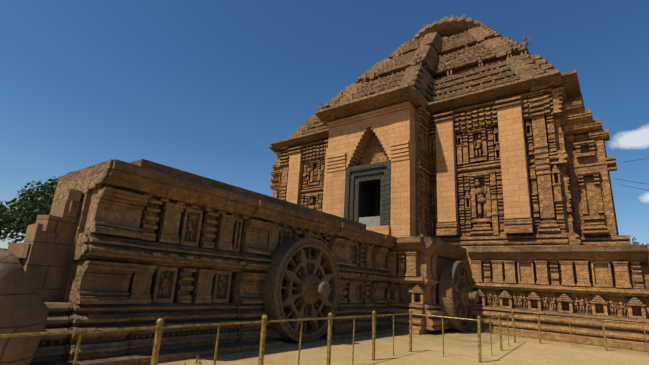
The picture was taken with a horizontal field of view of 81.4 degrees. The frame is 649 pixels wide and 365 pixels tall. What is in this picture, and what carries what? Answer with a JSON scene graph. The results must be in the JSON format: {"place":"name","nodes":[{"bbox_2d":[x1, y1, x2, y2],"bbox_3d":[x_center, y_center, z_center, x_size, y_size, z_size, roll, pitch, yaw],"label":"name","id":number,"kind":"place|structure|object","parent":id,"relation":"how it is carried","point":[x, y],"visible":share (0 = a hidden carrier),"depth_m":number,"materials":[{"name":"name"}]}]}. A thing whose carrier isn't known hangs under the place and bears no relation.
{"place":"outdoors","nodes":[
{"label":"outdoors","id":0,"kind":"place"},
{"bbox_2d":[0,0,648,248],"label":"sky","id":1,"kind":"structure","parent":0,"point":[204,88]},
{"bbox_2d":[148,329,648,364],"bbox_3d":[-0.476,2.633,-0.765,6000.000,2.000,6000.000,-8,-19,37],"label":"ground","id":2,"kind":"structure","parent":0,"point":[460,348],"depth_m":11.27,"materials":[{"name":"beige sand"}]},
{"bbox_2d":[0,249,48,364],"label":"boulder","id":3,"kind":"object","parent":2,"relation":"on","point":[24,308],"visible":0.96,"depth_m":5.65,"materials":[{"name":"stone"}]},
{"bbox_2d":[0,170,76,243],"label":"tree","id":4,"kind":"object","parent":2,"relation":"on","point":[25,209],"visible":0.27,"depth_m":30.83,"materials":[{"name":"green plant"}]},
{"bbox_2d":[0,310,648,364],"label":"fence","id":5,"kind":"object","parent":2,"relation":"on","point":[159,327],"visible":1,"depth_m":7.90,"materials":[{"name":"paint"}]},
{"bbox_2d":[0,159,648,364],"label":"temple platform","id":6,"kind":"structure","parent":2,"relation":"on","point":[111,244],"depth_m":10.80,"materials":[{"name":"stone"}]},
{"bbox_2d":[269,14,630,247],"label":"temple","id":7,"kind":"structure","parent":6,"relation":"on","point":[463,131],"depth_m":25.76,"materials":[{"name":"stone"}]},
{"bbox_2d":[184,331,631,364],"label":"grass tufts","id":8,"kind":"object","parent":2,"relation":"on","point":[196,361],"visible":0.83,"depth_m":11.93,"materials":[{"name":"yellow"}]},
{"bbox_2d":[631,235,643,244],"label":"tree","id":9,"kind":"object","parent":2,"relation":"on","point":[636,243],"visible":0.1,"depth_m":59.94,"materials":[{"name":"green plant"}]},
{"bbox_2d":[613,158,648,190],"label":"power lines","id":10,"kind":"object","parent":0,"point":[632,181],"visible":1,"depth_m":59.70,"materials":[{"name":"black metal"}]}
]}

